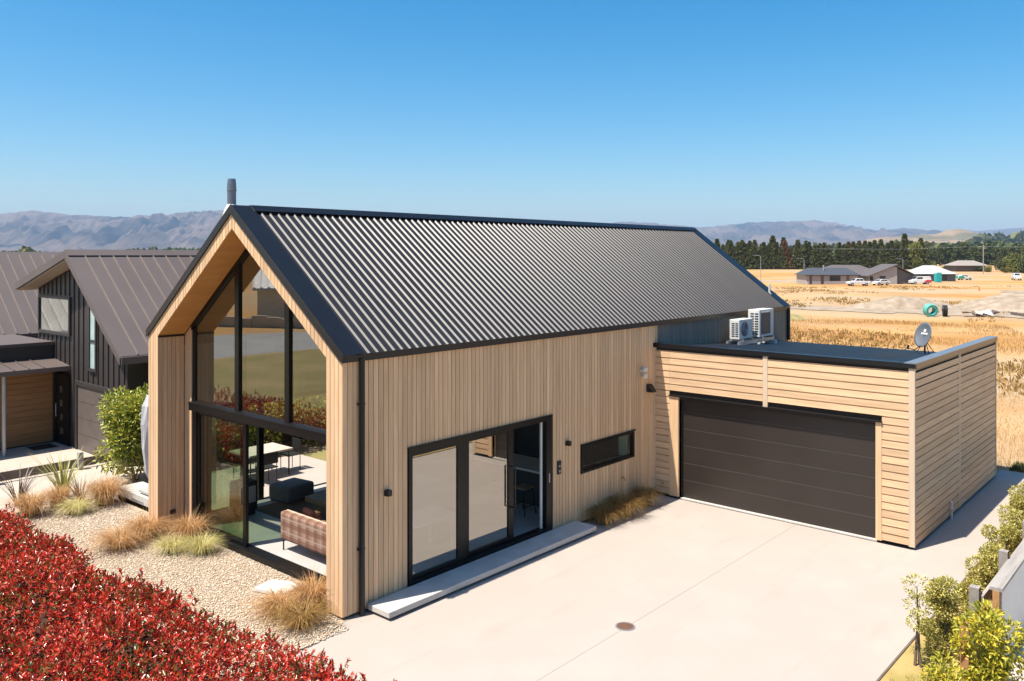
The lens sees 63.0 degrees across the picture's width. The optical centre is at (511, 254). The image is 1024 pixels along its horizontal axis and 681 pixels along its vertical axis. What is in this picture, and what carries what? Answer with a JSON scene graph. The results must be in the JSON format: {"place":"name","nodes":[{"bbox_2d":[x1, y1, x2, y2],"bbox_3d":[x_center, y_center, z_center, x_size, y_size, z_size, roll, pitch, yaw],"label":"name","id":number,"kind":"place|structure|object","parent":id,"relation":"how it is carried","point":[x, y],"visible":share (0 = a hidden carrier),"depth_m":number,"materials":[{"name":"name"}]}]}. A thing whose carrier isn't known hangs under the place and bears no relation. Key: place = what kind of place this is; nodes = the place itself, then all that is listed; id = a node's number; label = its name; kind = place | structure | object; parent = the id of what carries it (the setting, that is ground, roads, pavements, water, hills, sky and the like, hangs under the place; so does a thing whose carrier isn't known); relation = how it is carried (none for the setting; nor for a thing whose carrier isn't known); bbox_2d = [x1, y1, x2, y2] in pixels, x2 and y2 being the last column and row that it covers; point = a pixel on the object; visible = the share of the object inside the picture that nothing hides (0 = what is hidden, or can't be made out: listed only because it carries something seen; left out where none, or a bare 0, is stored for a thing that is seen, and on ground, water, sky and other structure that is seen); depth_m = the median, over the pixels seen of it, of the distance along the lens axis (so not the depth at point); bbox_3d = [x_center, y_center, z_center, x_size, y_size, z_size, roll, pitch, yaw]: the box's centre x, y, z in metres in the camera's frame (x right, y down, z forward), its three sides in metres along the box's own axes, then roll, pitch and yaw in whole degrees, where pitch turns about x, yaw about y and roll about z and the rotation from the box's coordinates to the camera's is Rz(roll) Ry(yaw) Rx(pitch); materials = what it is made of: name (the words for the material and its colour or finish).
{"place":"outdoors","nodes":[
{"label":"outdoors","id":0,"kind":"place"},
{"bbox_2d":[0,252,60,337],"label":"house","id":1,"kind":"structure","parent":0,"point":[18,312],"depth_m":32.86,"materials":[{"name":"grey metal"}]},
{"bbox_2d":[0,442,147,511],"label":"neighbour paving","id":2,"kind":"structure","parent":0,"point":[17,458],"depth_m":24.01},
{"bbox_2d":[0,465,49,505],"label":"flax plant","id":3,"kind":"object","parent":2,"relation":"on","point":[21,489],"visible":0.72,"depth_m":20.61,"materials":[{"name":"plant"}]},
{"bbox_2d":[0,452,113,481],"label":"fence","id":4,"kind":"object","parent":2,"relation":"on","point":[16,473],"visible":0.73,"depth_m":23.50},
{"bbox_2d":[26,447,96,492],"bbox_3d":[-11.459,5.558,21.146,1.875,1.222,1.932,0,0,13],"label":"flax plant","id":5,"kind":"object","parent":2,"relation":"on","point":[63,477],"visible":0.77,"depth_m":21.17,"materials":[{"name":"green plant"}]},
{"bbox_2d":[92,382,147,482],"bbox_3d":[-10.178,4.797,22.793,2.418,2.760,2.257,0,0,41],"label":"laurel shrub","id":6,"kind":"object","parent":2,"relation":"on","point":[122,421],"visible":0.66,"depth_m":22.20,"materials":[{"name":"green plant"}]},
{"bbox_2d":[0,249,325,466],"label":"neighbour house","id":7,"kind":"structure","parent":2,"relation":"on","point":[98,310],"depth_m":26.51,"materials":[{"name":"metal"}]},
{"bbox_2d":[38,295,70,336],"bbox_3d":[-15.194,1.989,27.725,2.650,1.260,0.067,0,0,41],"label":"window","id":8,"kind":"structure","parent":7,"relation":"in","point":[54,312],"depth_m":27.67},
{"bbox_2d":[55,372,69,445],"bbox_3d":[-14.658,5.009,27.199,1.050,2.280,0.141,0,0,41],"label":"front door","id":9,"kind":"structure","parent":7,"relation":"in","point":[62,381],"depth_m":27.15,"materials":[{"name":"wood"}]},
{"bbox_2d":[88,305,96,371],"bbox_3d":[-12.908,2.489,25.728,0.580,2.200,0.067,0,0,41],"label":"window","id":10,"kind":"structure","parent":7,"relation":"in","point":[92,323],"depth_m":25.76,"materials":[{"name":"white glass"}]},
{"bbox_2d":[75,380,116,463],"bbox_3d":[-12.741,5.079,25.592,3.050,2.180,0.062,0,0,41],"label":"garage door","id":11,"kind":"structure","parent":7,"relation":"in","point":[88,393],"depth_m":25.92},
{"bbox_2d":[0,210,223,251],"bbox_3d":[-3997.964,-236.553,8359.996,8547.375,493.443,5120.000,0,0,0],"label":"mountain range","id":12,"kind":"structure","parent":0,"point":[41,231],"depth_m":7276.98,"materials":[{"name":"stone"}]},
{"bbox_2d":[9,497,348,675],"bbox_3d":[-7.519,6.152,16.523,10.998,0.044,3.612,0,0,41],"label":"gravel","id":13,"kind":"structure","parent":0,"point":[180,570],"depth_m":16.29,"materials":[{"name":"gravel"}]},
{"bbox_2d":[32,481,81,509],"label":"tussock","id":14,"kind":"object","parent":13,"relation":"on","point":[64,494],"visible":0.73,"depth_m":20.33,"materials":[{"name":"brown plant"}]},
{"bbox_2d":[49,490,107,516],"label":"tussock","id":15,"kind":"object","parent":13,"relation":"on","point":[72,507],"visible":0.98,"depth_m":19.82,"materials":[{"name":"green plant"}]},
{"bbox_2d":[68,470,140,508],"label":"tussock","id":16,"kind":"object","parent":13,"relation":"on","point":[107,490],"visible":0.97,"depth_m":20.48,"materials":[{"name":"brown plant"}]},
{"bbox_2d":[144,529,196,556],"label":"tussock","id":17,"kind":"object","parent":13,"relation":"on","point":[168,545],"visible":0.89,"depth_m":17.24,"materials":[{"name":"green plant"}]},
{"bbox_2d":[172,525,230,558],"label":"tussock","id":18,"kind":"object","parent":13,"relation":"on","point":[201,546],"visible":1,"depth_m":17.18,"materials":[{"name":"green plant"}]},
{"bbox_2d":[255,579,297,594],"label":"stone slab","id":19,"kind":"structure","parent":13,"relation":"on","point":[270,584],"depth_m":15.25,"materials":[{"name":"white stone"}]},
{"bbox_2d":[231,579,322,627],"bbox_3d":[-3.985,5.975,14.390,1.745,0.387,1.737,0,0,41],"label":"tussock","id":20,"kind":"object","parent":13,"relation":"on","point":[271,597],"visible":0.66,"depth_m":14.37,"materials":[{"name":"brown plant"}]},
{"bbox_2d":[278,564,334,611],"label":"tussock","id":21,"kind":"object","parent":13,"relation":"on","point":[318,589],"visible":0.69,"depth_m":14.56,"materials":[{"name":"brown plant"}]},
{"bbox_2d":[114,454,325,511],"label":"patio","id":22,"kind":"structure","parent":0,"point":[309,468],"depth_m":23.00,"materials":[{"name":"concrete"}]},
{"bbox_2d":[118,482,147,510],"bbox_3d":[-8.913,5.984,20.665,2.300,0.410,0.640,0,0,41],"label":"concrete bench","id":23,"kind":"object","parent":22,"relation":"on","point":[141,494],"visible":0.3,"depth_m":20.72,"materials":[{"name":"concrete"}]},
{"bbox_2d":[132,394,147,504],"bbox_3d":[-8.970,4.719,20.675,0.600,2.700,0.600,0,0,41],"label":"folded umbrella","id":24,"kind":"object","parent":22,"relation":"on","point":[144,425],"visible":0.31,"depth_m":20.52,"materials":[{"name":"grey fabric"}]},
{"bbox_2d":[229,442,292,477],"bbox_3d":[-6.872,5.699,22.925,1.000,0.740,1.350,0,0,41],"label":"patio table","id":25,"kind":"object","parent":22,"relation":"on","point":[271,447],"visible":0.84,"depth_m":22.89,"materials":[{"name":"white plastic"}]},
{"bbox_2d":[255,451,277,485],"bbox_3d":[-6.521,5.639,22.187,0.440,0.860,0.440,0,0,41],"label":"patio chair","id":26,"kind":"object","parent":22,"relation":"on","point":[270,459],"visible":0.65,"depth_m":22.07,"materials":[{"name":"black plastic"}]},
{"bbox_2d":[280,437,300,469],"bbox_3d":[-6.263,5.639,23.622,0.440,0.860,0.440,0,0,41],"label":"patio chair","id":27,"kind":"object","parent":22,"relation":"on","point":[296,443],"visible":0.88,"depth_m":23.69,"materials":[{"name":"black plastic"}]},
{"bbox_2d":[469,449,539,506],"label":"kitchen island","id":28,"kind":"structure","parent":0,"point":[489,465],"depth_m":20.91,"materials":[{"name":"black paint"}]},
{"bbox_2d":[0,0,1023,230],"label":"sky","id":29,"kind":"structure","parent":0,"point":[867,114],"materials":[{"name":"blue"}]},
{"bbox_2d":[238,470,1023,680],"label":"driveway","id":30,"kind":"structure","parent":0,"point":[692,591],"depth_m":14.58,"materials":[{"name":"concrete"}]},
{"bbox_2d":[367,521,595,618],"bbox_3d":[-0.314,6.091,16.490,0.585,0.155,5.990,0,0,41],"label":"concrete step","id":31,"kind":"object","parent":30,"relation":"on","point":[412,597],"visible":1,"depth_m":15.93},
{"bbox_2d":[579,501,629,524],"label":"tussock","id":32,"kind":"object","parent":30,"relation":"on","point":[601,516],"visible":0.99,"depth_m":19.10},
{"bbox_2d":[601,488,652,522],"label":"tussock","id":33,"kind":"object","parent":30,"relation":"on","point":[624,502],"visible":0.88,"depth_m":19.64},
{"bbox_2d":[626,480,664,507],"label":"tussock","id":34,"kind":"object","parent":30,"relation":"on","point":[645,494],"visible":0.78,"depth_m":20.43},
{"bbox_2d":[680,497,878,541],"bbox_3d":[6.111,6.154,19.621,4.800,0.027,0.160,0,0,41],"label":"threshold","id":35,"kind":"object","parent":30,"relation":"on","point":[785,520],"visible":0.86,"depth_m":19.40,"materials":[{"name":"concrete"}]},
{"bbox_2d":[366,264,1023,611],"bbox_3d":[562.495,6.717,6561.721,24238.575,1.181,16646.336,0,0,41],"label":"ground","id":36,"kind":"structure","parent":0,"point":[785,278],"depth_m":89.37,"materials":[{"name":"plant"}]},
{"bbox_2d":[1,245,198,251],"bbox_3d":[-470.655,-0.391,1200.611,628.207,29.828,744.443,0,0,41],"label":"treeline","id":37,"kind":"object","parent":36,"relation":"on","point":[26,249],"depth_m":1214.56,"materials":[{"name":"green plant"}]},
{"bbox_2d":[6,495,367,677],"bbox_3d":[-7.717,6.163,16.472,11.320,0.001,4.020,0,0,41],"label":"gravel bed","id":38,"kind":"object","parent":36,"relation":"on","point":[340,621],"visible":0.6,"depth_m":16.22,"materials":[{"name":"gravel"}]},
{"bbox_2d":[0,485,66,517],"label":"tussock","id":39,"kind":"object","parent":38,"relation":"on","point":[31,505],"visible":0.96,"depth_m":19.61,"materials":[{"name":"brown plant"}]},
{"bbox_2d":[77,515,164,559],"bbox_3d":[-8.274,5.926,17.575,1.830,0.485,1.993,0,0,13],"label":"tussock","id":40,"kind":"object","parent":38,"relation":"on","point":[116,541],"visible":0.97,"depth_m":17.49,"materials":[{"name":"brown plant"}]},
{"bbox_2d":[104,506,188,545],"bbox_3d":[-7.958,5.867,18.166,1.842,0.604,1.806,0,0,41],"label":"tussock","id":41,"kind":"object","parent":38,"relation":"on","point":[149,523],"visible":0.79,"depth_m":18.10,"materials":[{"name":"brown plant"}]},
{"bbox_2d":[157,509,223,545],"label":"tussock","id":42,"kind":"object","parent":38,"relation":"on","point":[189,526],"visible":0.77,"depth_m":17.75,"materials":[{"name":"brown plant"}]},
{"bbox_2d":[256,592,341,639],"bbox_3d":[-3.533,5.963,13.911,1.571,0.412,1.619,0,0,41],"label":"tussock","id":43,"kind":"object","parent":38,"relation":"on","point":[299,621],"visible":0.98,"depth_m":13.84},
{"bbox_2d":[139,439,325,471],"bbox_3d":[-7.327,6.161,26.378,2.230,0.001,11.350,0,0,41],"label":"shrub bed","id":44,"kind":"object","parent":36,"relation":"on","point":[226,463],"visible":0.14,"depth_m":25.54,"materials":[{"name":"plant"}]},
{"bbox_2d":[211,404,255,461],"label":"laurel shrub","id":45,"kind":"object","parent":44,"relation":"on","point":[216,425],"visible":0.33,"depth_m":24.68,"materials":[{"name":"green plant"}]},
{"bbox_2d":[238,397,307,452],"bbox_3d":[-7.626,4.892,25.888,2.246,2.677,2.315,0,0,41],"label":"laurel shrub","id":46,"kind":"object","parent":44,"relation":"on","point":[274,406],"visible":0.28,"depth_m":25.78,"materials":[{"name":"green plant"}]},
{"bbox_2d":[271,394,325,445],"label":"laurel shrub","id":47,"kind":"object","parent":44,"relation":"on","point":[312,417],"visible":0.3,"depth_m":26.99,"materials":[{"name":"green plant"}]},
{"bbox_2d":[146,179,997,618],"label":"house","id":48,"kind":"structure","parent":36,"relation":"on","point":[420,351],"depth_m":18.61,"materials":[{"name":"brown wood"}]},
{"bbox_2d":[229,334,256,517],"bbox_3d":[-6.265,3.949,19.507,0.452,4.200,0.480,0,0,41],"label":"wood stove","id":49,"kind":"object","parent":48,"relation":"on","point":[235,505],"visible":0.66,"depth_m":19.44,"materials":[{"name":"black metal"}]},
{"bbox_2d":[188,249,325,442],"bbox_3d":[-5.071,1.466,16.856,5.500,3.965,0.200,0,0,41],"label":"gable window","id":50,"kind":"structure","parent":48,"relation":"in","point":[287,425],"depth_m":17.37,"materials":[{"name":"black metal"}]},
{"bbox_2d":[192,411,325,585],"bbox_3d":[-5.038,4.799,16.893,5.500,2.700,0.300,0,0,41],"label":"gable sliding door","id":51,"kind":"structure","parent":48,"relation":"in","point":[239,545],"depth_m":17.43,"materials":[{"name":"black metal"}]},
{"bbox_2d":[206,389,325,512],"bbox_3d":[-5.780,4.829,21.234,0.110,2.560,4.340,0,0,41],"label":"patio sliding door","id":52,"kind":"structure","parent":48,"relation":"in","point":[259,403],"depth_m":20.63,"materials":[{"name":"black metal"}]},
{"bbox_2d":[255,490,325,520],"bbox_3d":[-4.290,6.043,19.839,2.950,0.010,2.400,0,0,41],"label":"rug","id":53,"kind":"object","parent":48,"relation":"on","point":[275,509],"depth_m":19.98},
{"bbox_2d":[305,491,325,513],"bbox_3d":[-4.130,5.879,19.832,1.100,0.340,1.100,0,0,41],"label":"coffee table","id":54,"kind":"object","parent":53,"relation":"on","point":[317,501],"visible":0.27,"depth_m":19.62,"materials":[{"name":"black wood"}]},
{"bbox_2d":[269,477,313,503],"bbox_3d":[-5.477,5.849,20.768,0.750,0.400,0.850,0,0,33],"label":"ottoman","id":55,"kind":"object","parent":48,"relation":"on","point":[290,490],"visible":0.93,"depth_m":20.51,"materials":[{"name":"grey fabric"}]},
{"bbox_2d":[281,509,325,555],"bbox_3d":[-3.676,5.649,16.826,2.060,0.800,0.950,0,0,41],"label":"sofa","id":56,"kind":"object","parent":48,"relation":"on","point":[304,531],"visible":0.54,"depth_m":16.63,"materials":[{"name":"fabric"}]},
{"bbox_2d":[413,505,455,548],"bbox_3d":[-1.913,5.679,16.898,0.800,0.740,1.500,0,0,41],"label":"dining table","id":57,"kind":"object","parent":48,"relation":"on","point":[429,515],"visible":0.49,"depth_m":17.16,"materials":[{"name":"white paint"}]},
{"bbox_2d":[407,414,552,585],"bbox_3d":[-0.562,4.759,16.787,0.200,2.524,4.213,0,0,41],"label":"sliding door","id":58,"kind":"structure","parent":48,"relation":"in","point":[463,555],"depth_m":16.50,"materials":[{"name":"black metal"}]},
{"bbox_2d":[516,483,535,516],"bbox_3d":[0.282,5.730,19.562,0.407,0.642,0.427,0,0,41],"label":"bar stool","id":59,"kind":"object","parent":48,"relation":"on","point":[523,486],"visible":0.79,"depth_m":19.52,"materials":[{"name":"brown wood"}]},
{"bbox_2d":[472,423,622,465],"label":"kitchen cabinets","id":60,"kind":"object","parent":48,"relation":"on","point":[526,440],"visible":0.04,"depth_m":23.97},
{"bbox_2d":[580,429,635,473],"bbox_3d":[2.177,4.684,20.108,0.435,0.677,2.290,0,0,41],"label":"kitchen window","id":61,"kind":"structure","parent":48,"relation":"in","point":[626,439],"depth_m":20.42,"materials":[{"name":"black metal"}]},
{"bbox_2d":[726,337,776,344],"bbox_3d":[7.045,2.571,24.641,0.600,0.215,2.350,0,0,41],"label":"mounting frame","id":62,"kind":"object","parent":48,"relation":"on","point":[764,340],"visible":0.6,"depth_m":24.47,"materials":[{"name":"metal"}]},
{"bbox_2d":[730,318,752,340],"bbox_3d":[6.639,2.154,24.177,0.400,0.610,0.864,0,0,41],"label":"heat pump","id":63,"kind":"object","parent":62,"relation":"on","point":[740,329],"visible":1,"depth_m":23.93,"materials":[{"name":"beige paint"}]},
{"bbox_2d":[748,308,773,338],"bbox_3d":[7.433,2.034,24.917,0.460,0.850,0.984,0,0,41],"label":"heat pump","id":64,"kind":"object","parent":62,"relation":"on","point":[762,323],"visible":0.9,"depth_m":24.62,"materials":[{"name":"beige paint"}]},
{"bbox_2d":[681,400,875,537],"bbox_3d":[6.110,4.884,19.660,4.763,2.510,0.050,0,0,41],"label":"garage door","id":65,"kind":"structure","parent":48,"relation":"in","point":[810,470],"depth_m":19.47,"materials":[{"name":"black metal"}]},
{"bbox_2d":[906,322,934,354],"bbox_3d":[11.265,2.307,22.948,0.552,0.924,1.061,0,0,41],"label":"satellite dish","id":66,"kind":"object","parent":48,"relation":"on","point":[922,334],"visible":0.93,"depth_m":22.93,"materials":[{"name":"white paint"}]},
{"bbox_2d":[736,239,751,268],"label":"pine tree","id":67,"kind":"object","parent":36,"relation":"on","point":[743,246],"visible":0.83,"depth_m":413.60,"materials":[{"name":"green plant"}]},
{"bbox_2d":[747,240,764,269],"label":"pine tree","id":68,"kind":"object","parent":36,"relation":"on","point":[755,249],"visible":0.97,"depth_m":413.59,"materials":[{"name":"green plant"}]},
{"bbox_2d":[764,243,777,268],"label":"pine tree","id":69,"kind":"object","parent":36,"relation":"on","point":[769,249],"visible":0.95,"depth_m":414.74,"materials":[{"name":"green plant"}]},
{"bbox_2d":[779,240,796,268],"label":"pine tree","id":70,"kind":"object","parent":36,"relation":"on","point":[784,246],"visible":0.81,"depth_m":416.72,"materials":[{"name":"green plant"}]},
{"bbox_2d":[790,239,807,268],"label":"pine tree","id":71,"kind":"object","parent":36,"relation":"on","point":[798,248],"visible":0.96,"depth_m":415.30,"materials":[{"name":"green plant"}]},
{"bbox_2d":[808,244,821,267],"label":"pine tree","id":72,"kind":"object","parent":36,"relation":"on","point":[814,258],"visible":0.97,"depth_m":415.03,"materials":[{"name":"green plant"}]},
{"bbox_2d":[819,243,833,267],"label":"pine tree","id":73,"kind":"object","parent":36,"relation":"on","point":[824,249],"visible":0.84,"depth_m":416.95,"materials":[{"name":"green plant"}]},
{"bbox_2d":[796,265,860,283],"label":"site house","id":74,"kind":"structure","parent":36,"relation":"on","point":[823,275],"depth_m":205.67,"materials":[{"name":"grey brick"}]},
{"bbox_2d":[824,265,869,272],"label":"brown roof house","id":75,"kind":"structure","parent":36,"relation":"on","point":[857,268],"depth_m":217.50,"materials":[{"name":"metal"}]},
{"bbox_2d":[852,240,868,267],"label":"pine tree","id":76,"kind":"object","parent":36,"relation":"on","point":[858,254],"visible":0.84,"depth_m":415.19,"materials":[{"name":"green plant"}]},
{"bbox_2d":[724,230,1023,258],"bbox_3d":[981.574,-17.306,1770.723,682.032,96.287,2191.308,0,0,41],"label":"woods","id":77,"kind":"object","parent":36,"relation":"on","point":[999,239],"visible":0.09,"depth_m":1410.29,"materials":[{"name":"green plant"}]},
{"bbox_2d":[858,264,916,283],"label":"gabled house","id":78,"kind":"structure","parent":36,"relation":"on","point":[894,273],"depth_m":205.81,"materials":[{"name":"metal"}]},
{"bbox_2d":[771,285,1023,396],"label":"field weeds","id":79,"kind":"object","parent":36,"relation":"on","point":[865,339],"visible":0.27,"depth_m":62.38,"materials":[{"name":"yellow plant"}]},
{"bbox_2d":[898,239,912,268],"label":"pine tree","id":80,"kind":"object","parent":36,"relation":"on","point":[906,264],"visible":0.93,"depth_m":414.91,"materials":[{"name":"green plant"}]},
{"bbox_2d":[908,241,922,266],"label":"broadleaf tree","id":81,"kind":"object","parent":36,"relation":"on","point":[915,253],"visible":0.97,"depth_m":399.47,"materials":[{"name":"green plant"}]},
{"bbox_2d":[909,237,931,267],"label":"pine tree","id":82,"kind":"object","parent":36,"relation":"on","point":[925,259],"visible":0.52,"depth_m":414.60,"materials":[{"name":"green plant"}]},
{"bbox_2d":[908,265,958,280],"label":"white roof house","id":83,"kind":"structure","parent":36,"relation":"on","point":[930,270],"depth_m":229.47,"materials":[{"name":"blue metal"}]},
{"bbox_2d":[876,538,998,680],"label":"edging board","id":84,"kind":"object","parent":36,"relation":"on","point":[896,659],"depth_m":12.86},
{"bbox_2d":[880,517,1023,680],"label":"planting strip","id":85,"kind":"object","parent":36,"relation":"on","point":[901,668],"depth_m":12.62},
{"bbox_2d":[900,571,934,667],"bbox_3d":[6.108,5.487,12.597,0.474,1.370,0.552,0,0,-8],"label":"sapling","id":86,"kind":"object","parent":85,"relation":"on","point":[918,628],"visible":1,"depth_m":12.54,"materials":[{"name":"green plant"}]},
{"bbox_2d":[919,574,961,656],"bbox_3d":[6.637,5.562,12.936,0.787,1.246,0.630,0,0,-18],"label":"pittosporum shrub","id":87,"kind":"object","parent":85,"relation":"on","point":[942,600],"visible":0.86,"depth_m":12.85,"materials":[{"name":"green plant"}]},
{"bbox_2d":[919,651,970,680],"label":"golden shrub","id":88,"kind":"object","parent":85,"relation":"on","point":[950,674],"visible":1,"depth_m":11.45,"materials":[{"name":"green plant"}]},
{"bbox_2d":[952,576,982,619],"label":"pittosporum shrub","id":89,"kind":"object","parent":85,"relation":"on","point":[963,601],"visible":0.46,"depth_m":14.09,"materials":[{"name":"green plant"}]},
{"bbox_2d":[949,623,1005,680],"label":"golden shrub","id":90,"kind":"object","parent":85,"relation":"on","point":[956,641],"visible":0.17,"depth_m":12.07,"materials":[{"name":"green plant"}]},
{"bbox_2d":[964,541,1004,591],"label":"pittosporum shrub","id":91,"kind":"object","parent":85,"relation":"on","point":[986,575],"visible":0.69,"depth_m":15.00,"materials":[{"name":"green plant"}]},
{"bbox_2d":[951,598,1023,680],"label":"golden shrub","id":92,"kind":"object","parent":85,"relation":"on","point":[988,663],"visible":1,"depth_m":11.30,"materials":[{"name":"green plant"}]},
{"bbox_2d":[960,520,1023,680],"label":"rail fence","id":93,"kind":"object","parent":85,"relation":"on","point":[975,593],"visible":0.23,"depth_m":13.01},
{"bbox_2d":[980,523,1021,568],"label":"pittosporum shrub","id":94,"kind":"object","parent":85,"relation":"on","point":[1010,537],"visible":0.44,"depth_m":15.98,"materials":[{"name":"green plant"}]},
{"bbox_2d":[990,542,1023,654],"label":"screen wall","id":95,"kind":"structure","parent":85,"relation":"on","point":[1007,586],"depth_m":13.10,"materials":[{"name":"white paint"}]},
{"bbox_2d":[996,503,1023,553],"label":"pittosporum shrub","id":96,"kind":"object","parent":85,"relation":"on","point":[1011,514],"visible":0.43,"depth_m":16.87,"materials":[{"name":"green plant"}]},
{"bbox_2d":[1008,483,1023,526],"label":"pittosporum shrub","id":97,"kind":"object","parent":85,"relation":"on","point":[1017,502],"visible":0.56,"depth_m":18.07,"materials":[{"name":"green plant"}]},
{"bbox_2d":[945,260,988,271],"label":"farmhouse","id":98,"kind":"object","parent":36,"relation":"on","point":[963,266],"visible":0.71,"depth_m":361.74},
{"bbox_2d":[953,290,1023,311],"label":"gravel mound","id":99,"kind":"object","parent":36,"relation":"on","point":[1011,301],"visible":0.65,"depth_m":105.25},
{"bbox_2d":[1002,252,1020,272],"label":"broadleaf tree","id":100,"kind":"object","parent":36,"relation":"on","point":[1011,265],"visible":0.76,"depth_m":338.96,"materials":[{"name":"green plant"}]},
{"bbox_2d":[614,220,942,247],"bbox_3d":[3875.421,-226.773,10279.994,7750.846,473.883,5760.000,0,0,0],"label":"mountain range","id":101,"kind":"structure","parent":0,"point":[812,231],"depth_m":9581.10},
{"bbox_2d":[790,315,1023,471],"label":"dry grass","id":102,"kind":"structure","parent":0,"point":[974,326],"depth_m":62.12,"materials":[{"name":"plant"}]},
{"bbox_2d":[790,290,1023,318],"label":"gravel track","id":103,"kind":"structure","parent":0,"point":[874,310],"depth_m":100.17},
{"bbox_2d":[846,295,962,309],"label":"gravel mound","id":104,"kind":"object","parent":103,"relation":"on","point":[901,302],"visible":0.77,"depth_m":103.83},
{"bbox_2d":[855,229,977,244],"bbox_3d":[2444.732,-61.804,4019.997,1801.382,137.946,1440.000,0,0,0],"label":"dry hill","id":105,"kind":"structure","parent":0,"point":[953,236],"depth_m":4082.32,"materials":[{"name":"beige soil"}]},
{"bbox_2d":[968,228,1023,235],"bbox_3d":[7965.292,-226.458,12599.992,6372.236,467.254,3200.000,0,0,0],"label":"range","id":106,"kind":"structure","parent":0,"point":[1008,231],"depth_m":12863.90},
{"label":"lawn","id":107,"kind":"structure","parent":0,"visible":0},
{"bbox_2d":[0,502,397,680],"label":"red hedge","id":108,"kind":"object","parent":107,"relation":"on","point":[60,620],"visible":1,"depth_m":10.88,"materials":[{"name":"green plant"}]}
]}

